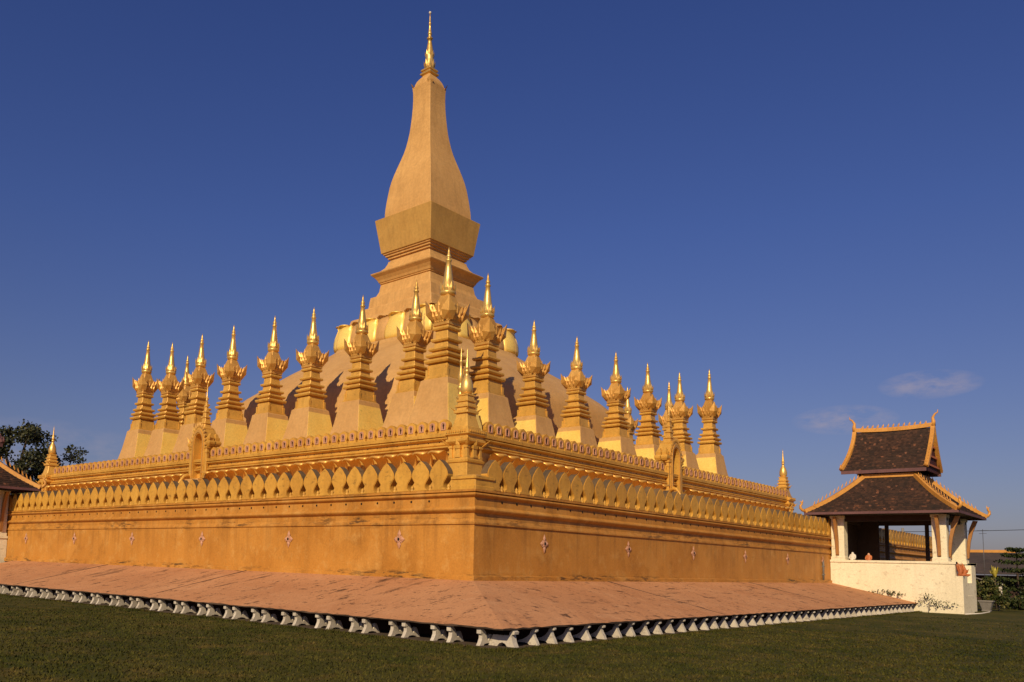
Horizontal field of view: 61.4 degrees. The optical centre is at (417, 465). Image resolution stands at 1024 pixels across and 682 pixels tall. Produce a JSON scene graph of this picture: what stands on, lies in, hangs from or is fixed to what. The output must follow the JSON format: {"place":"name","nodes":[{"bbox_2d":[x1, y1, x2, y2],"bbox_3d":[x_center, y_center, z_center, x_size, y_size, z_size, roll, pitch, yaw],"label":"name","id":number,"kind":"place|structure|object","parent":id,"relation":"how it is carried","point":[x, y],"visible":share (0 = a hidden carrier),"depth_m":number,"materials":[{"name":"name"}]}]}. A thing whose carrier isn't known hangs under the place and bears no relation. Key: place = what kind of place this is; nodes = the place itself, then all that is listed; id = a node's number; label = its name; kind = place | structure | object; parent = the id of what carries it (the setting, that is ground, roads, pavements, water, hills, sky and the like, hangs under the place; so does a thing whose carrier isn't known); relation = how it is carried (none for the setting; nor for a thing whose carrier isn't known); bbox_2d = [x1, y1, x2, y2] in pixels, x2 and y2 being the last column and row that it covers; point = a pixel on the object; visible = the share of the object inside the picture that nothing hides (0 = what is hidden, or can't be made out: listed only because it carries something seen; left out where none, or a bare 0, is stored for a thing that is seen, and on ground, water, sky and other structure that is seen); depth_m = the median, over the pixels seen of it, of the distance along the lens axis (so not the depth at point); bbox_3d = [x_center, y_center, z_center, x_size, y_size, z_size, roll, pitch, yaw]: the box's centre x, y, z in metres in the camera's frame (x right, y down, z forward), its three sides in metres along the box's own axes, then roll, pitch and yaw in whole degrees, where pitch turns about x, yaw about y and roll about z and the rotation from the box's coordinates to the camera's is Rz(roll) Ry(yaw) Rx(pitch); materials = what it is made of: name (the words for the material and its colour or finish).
{"place":"outdoors","nodes":[
{"label":"outdoors","id":0,"kind":"place"},
{"bbox_2d":[0,434,46,562],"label":"pavilion","id":1,"kind":"structure","parent":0,"point":[12,481],"depth_m":45.20,"materials":[{"name":"ceramic"}]},
{"bbox_2d":[0,596,1023,681],"bbox_3d":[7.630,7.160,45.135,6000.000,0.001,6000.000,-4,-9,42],"label":"lawn","id":2,"kind":"structure","parent":0,"point":[997,616],"depth_m":17.71,"materials":[{"name":"green plant"}]},
{"bbox_2d":[0,419,64,561],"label":"tree","id":3,"kind":"object","parent":2,"relation":"on","point":[33,434],"visible":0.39,"depth_m":96.73,"materials":[{"name":"green plant"}]},
{"bbox_2d":[24,443,88,479],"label":"tree","id":4,"kind":"object","parent":2,"relation":"on","point":[71,457],"visible":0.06,"depth_m":102.58,"materials":[{"name":"green plant"}]},
{"bbox_2d":[0,561,502,648],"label":"sloping apron","id":5,"kind":"object","parent":2,"relation":"on","point":[442,610],"visible":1,"depth_m":25.25,"materials":[{"name":"terracotta"},{"name":"dark stone"},{"name":"weathered white plaster"}]},
{"bbox_2d":[4,459,494,580],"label":"wall","id":6,"kind":"structure","parent":5,"relation":"on","point":[423,529],"depth_m":30.20,"materials":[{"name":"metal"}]},
{"bbox_2d":[474,581,917,648],"bbox_3d":[12.212,5.166,32.290,4.165,1.390,35.415,-4,-9,42],"label":"sloping apron","id":7,"kind":"object","parent":2,"relation":"on","point":[529,613],"visible":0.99,"depth_m":25.86,"materials":[{"name":"terracotta"},{"name":"dark stone"},{"name":"weathered white plaster"}]},
{"bbox_2d":[473,460,951,582],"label":"wall","id":8,"kind":"structure","parent":7,"relation":"on","point":[550,525],"depth_m":30.82,"materials":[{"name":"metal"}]},
{"bbox_2d":[822,561,824,579],"bbox_3d":[21.740,5.610,45.810,0.169,1.036,0.120,-4,-9,42],"label":"drain pipe","id":9,"kind":"object","parent":8,"relation":"attached to","point":[823,566],"visible":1,"depth_m":45.76,"materials":[{"name":"grey concrete"}]},
{"bbox_2d":[868,589,902,595],"bbox_3d":[24.500,6.673,44.727,1.870,0.450,0.342,-4,-9,42],"label":"weed clump","id":10,"kind":"object","parent":7,"relation":"on","point":[890,593],"visible":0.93,"depth_m":44.60,"materials":[{"name":"green plant"}]},
{"bbox_2d":[799,410,990,613],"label":"pavilion","id":11,"kind":"structure","parent":2,"relation":"on","point":[894,469],"depth_m":46.16,"materials":[{"name":"paint"}]},
{"bbox_2d":[849,552,855,559],"bbox_3d":[23.566,5.016,46.296,0.357,0.643,0.261,-4,-9,42],"label":"seated statue","id":12,"kind":"object","parent":11,"relation":"on","point":[852,555],"visible":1,"depth_m":46.28,"materials":[{"name":"white stone"}]},
{"bbox_2d":[865,553,871,559],"bbox_3d":[24.416,5.066,46.258,0.357,0.643,0.261,-4,-9,42],"label":"kneeling statue","id":13,"kind":"object","parent":11,"relation":"on","point":[868,556],"visible":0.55,"depth_m":46.25,"materials":[{"name":"orange ceramic"}]},
{"bbox_2d":[956,562,966,576],"bbox_3d":[27.248,5.224,42.837,0.455,0.744,0.208,-4,-9,42],"label":"naga head","id":14,"kind":"object","parent":11,"relation":"on","point":[960,570],"visible":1,"depth_m":42.80},
{"bbox_2d":[960,564,970,576],"bbox_3d":[27.870,5.315,43.481,0.455,0.744,0.208,-4,-9,42],"label":"naga head","id":15,"kind":"object","parent":11,"relation":"on","point":[964,569],"visible":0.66,"depth_m":43.42},
{"bbox_2d":[915,593,958,610],"bbox_3d":[26.156,6.859,43.093,1.917,1.002,0.454,-4,-9,42],"label":"weed clump","id":16,"kind":"object","parent":2,"relation":"on","point":[935,603],"visible":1,"depth_m":43.12,"materials":[{"name":"green plant"}]},
{"bbox_2d":[901,528,1005,531],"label":"utility line","id":17,"kind":"object","parent":2,"relation":"on","point":[902,529],"visible":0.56,"depth_m":69.02,"materials":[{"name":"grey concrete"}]},
{"bbox_2d":[977,529,986,575],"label":"antenna","id":18,"kind":"object","parent":2,"relation":"on","point":[983,548],"visible":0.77,"depth_m":71.44,"materials":[{"name":"metal"}]},
{"bbox_2d":[977,600,994,611],"bbox_3d":[31.356,7.748,47.104,0.728,0.592,0.728,-4,-9,42],"label":"flower pot","id":19,"kind":"object","parent":2,"relation":"on","point":[986,605],"visible":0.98,"depth_m":46.92,"materials":[{"name":"grey concrete"}]},
{"bbox_2d":[976,575,1023,609],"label":"shrub","id":20,"kind":"object","parent":2,"relation":"on","point":[987,587],"visible":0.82,"depth_m":48.02,"materials":[{"name":"green plant"}]},
{"bbox_2d":[988,592,1023,609],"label":"shrub","id":21,"kind":"object","parent":2,"relation":"on","point":[1015,606],"visible":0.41,"depth_m":51.02,"materials":[{"name":"green plant"}]},
{"bbox_2d":[990,547,1023,604],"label":"layered conifer","id":22,"kind":"object","parent":2,"relation":"on","point":[1017,563],"visible":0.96,"depth_m":52.09,"materials":[{"name":"green plant"}]},
{"bbox_2d":[993,568,1023,601],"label":"shrub","id":23,"kind":"object","parent":2,"relation":"on","point":[1009,584],"visible":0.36,"depth_m":53.44,"materials":[{"name":"green plant"}]},
{"bbox_2d":[0,0,1023,575],"label":"sky","id":24,"kind":"structure","parent":0,"point":[816,207],"materials":[{"name":"blue"}]},
{"bbox_2d":[990,565,997,608],"bbox_3d":[34.883,7.332,51.642,0.469,2.650,0.640,-2,-7,25],"label":"croton","id":25,"kind":"object","parent":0,"point":[993,572],"visible":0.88,"depth_m":51.65,"materials":[{"name":"yellow plant"}]},
{"bbox_2d":[968,550,1023,598],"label":"long house","id":26,"kind":"structure","parent":0,"point":[978,558],"depth_m":74.96,"materials":[{"name":"paint"}]},
{"label":"terrace floor","id":27,"kind":"structure","parent":0,"visible":0},
{"bbox_2d":[35,430,59,491],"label":"corner turret","id":28,"kind":"object","parent":27,"relation":"on","point":[51,464],"visible":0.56,"depth_m":71.27,"materials":[{"name":"gold metal"}]},
{"bbox_2d":[178,385,221,482],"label":"arched gate","id":29,"kind":"structure","parent":27,"relation":"on","point":[204,440],"depth_m":56.43,"materials":[{"name":"gold metal"}]},
{"bbox_2d":[44,419,451,495],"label":"terrace wall","id":30,"kind":"structure","parent":27,"relation":"on","point":[413,444],"depth_m":50.17,"materials":[{"name":"gold metal"}]},
{"bbox_2d":[441,346,489,487],"bbox_3d":[2.342,-1.639,41.366,1.760,8.530,1.760,-4,-9,42],"label":"corner turret","id":31,"kind":"object","parent":27,"relation":"on","point":[465,435],"visible":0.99,"depth_m":40.99,"materials":[{"name":"gold metal"}]},
{"bbox_2d":[480,421,793,510],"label":"terrace wall","id":32,"kind":"structure","parent":27,"relation":"on","point":[515,446],"depth_m":50.63,"materials":[{"name":"gold metal"}]},
{"bbox_2d":[654,407,684,493],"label":"arched gate","id":33,"kind":"structure","parent":27,"relation":"on","point":[668,452],"depth_m":57.20,"materials":[{"name":"gold metal"}]},
{"bbox_2d":[774,451,797,512],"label":"corner turret","id":34,"kind":"object","parent":27,"relation":"on","point":[783,480],"visible":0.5,"depth_m":72.99,"materials":[{"name":"gold metal"}]},
{"label":"upper terrace floor","id":35,"kind":"structure","parent":0,"visible":0},
{"bbox_2d":[118,341,159,458],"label":"stupa","id":36,"kind":"object","parent":35,"relation":"on","point":[139,432],"visible":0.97,"depth_m":71.95,"materials":[{"name":"gold metal"}]},
{"bbox_2d":[144,343,183,455],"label":"stupa","id":37,"kind":"object","parent":35,"relation":"on","point":[164,435],"visible":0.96,"depth_m":69.23,"materials":[{"name":"gold metal"}]},
{"bbox_2d":[176,356,191,426],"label":"stupa","id":38,"kind":"object","parent":35,"relation":"on","point":[183,395],"visible":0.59,"depth_m":75.11,"materials":[{"name":"gold metal"}]},
{"bbox_2d":[172,334,214,452],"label":"stupa","id":39,"kind":"object","parent":35,"relation":"on","point":[199,379],"visible":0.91,"depth_m":66.53,"materials":[{"name":"gold metal"}]},
{"bbox_2d":[211,326,247,447],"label":"stupa","id":40,"kind":"object","parent":35,"relation":"on","point":[229,425],"visible":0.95,"depth_m":63.47,"materials":[{"name":"gold metal"}]},
{"bbox_2d":[243,317,288,444],"bbox_3d":[-10.383,-5.310,60.760,3.430,11.010,3.430,-4,-9,43],"label":"stupa","id":41,"kind":"object","parent":35,"relation":"on","point":[269,420],"visible":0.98,"depth_m":60.17,"materials":[{"name":"gold metal"}]},
{"bbox_2d":[282,308,331,439],"bbox_3d":[-7.181,-5.463,57.809,3.430,10.820,3.430,-5,-9,43],"label":"stupa","id":42,"kind":"object","parent":35,"relation":"on","point":[309,415],"visible":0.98,"depth_m":57.22,"materials":[{"name":"gold metal"}]},
{"bbox_2d":[330,296,382,434],"bbox_3d":[-3.638,-5.688,54.547,3.430,10.720,3.430,-4,-8,43],"label":"stupa","id":43,"kind":"object","parent":35,"relation":"on","point":[359,409],"visible":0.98,"depth_m":53.97,"materials":[{"name":"gold metal"}]},
{"bbox_2d":[382,280,433,427],"bbox_3d":[-0.199,-5.974,51.434,3.430,10.770,3.430,-4,-8,43],"label":"stupa","id":44,"kind":"object","parent":35,"relation":"on","point":[414,337],"visible":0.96,"depth_m":50.94,"materials":[{"name":"gold metal"}]},
{"bbox_2d":[242,11,607,445],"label":"central stupa","id":45,"kind":"object","parent":35,"relation":"on","point":[424,224],"visible":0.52,"depth_m":71.62,"materials":[{"name":"gold metal"}]},
{"bbox_2d":[406,248,481,430],"bbox_3d":[1.697,-6.864,50.016,3.990,12.320,3.990,-4,-8,42],"label":"stupa","id":46,"kind":"object","parent":35,"relation":"on","point":[447,315],"visible":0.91,"depth_m":49.32,"materials":[{"name":"gold metal"}]},
{"bbox_2d":[455,344,463,409],"bbox_3d":[2.161,-3.832,42.749,0.600,4.670,0.600,-4,-9,42],"label":"slender pinnacle","id":47,"kind":"object","parent":35,"relation":"on","point":[460,376],"visible":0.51,"depth_m":42.71,"materials":[{"name":"gold metal"}]},
{"bbox_2d":[467,274,514,427],"bbox_3d":[4.324,-6.253,53.745,3.850,12.100,3.850,-4,-9,42],"label":"stupa","id":48,"kind":"object","parent":35,"relation":"on","point":[486,335],"visible":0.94,"depth_m":53.19,"materials":[{"name":"gold metal"}]},
{"bbox_2d":[513,320,555,437],"bbox_3d":[7.756,-4.801,57.410,3.500,10.240,3.500,-4,-9,43],"label":"stupa","id":49,"kind":"object","parent":35,"relation":"on","point":[533,370],"visible":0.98,"depth_m":56.94,"materials":[{"name":"gold metal"}]},
{"bbox_2d":[556,338,597,446],"bbox_3d":[11.393,-4.269,61.340,3.500,10.280,3.500,-4,-9,42],"label":"stupa","id":50,"kind":"object","parent":35,"relation":"on","point":[576,383],"visible":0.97,"depth_m":60.88,"materials":[{"name":"gold metal"}]},
{"bbox_2d":[598,353,636,454],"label":"stupa","id":51,"kind":"object","parent":35,"relation":"on","point":[616,397],"visible":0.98,"depth_m":65.09,"materials":[{"name":"gold metal"}]},
{"bbox_2d":[623,386,637,445],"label":"stupa","id":52,"kind":"object","parent":35,"relation":"on","point":[633,424],"visible":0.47,"depth_m":82.89,"materials":[{"name":"gold metal"}]},
{"bbox_2d":[634,363,661,459],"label":"stupa","id":53,"kind":"object","parent":35,"relation":"on","point":[648,405],"visible":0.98,"depth_m":68.96,"materials":[{"name":"gold metal"}]},
{"bbox_2d":[658,383,673,441],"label":"stupa","id":54,"kind":"object","parent":35,"relation":"on","point":[663,419],"visible":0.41,"depth_m":80.08,"materials":[{"name":"gold metal"}]},
{"bbox_2d":[667,372,698,469],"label":"stupa","id":55,"kind":"object","parent":35,"relation":"on","point":[681,412],"visible":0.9,"depth_m":73.22,"materials":[{"name":"gold metal"}]},
{"bbox_2d":[696,369,727,475],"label":"stupa","id":56,"kind":"object","parent":35,"relation":"on","point":[709,457],"visible":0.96,"depth_m":76.94,"materials":[{"name":"gold metal"}]}
]}

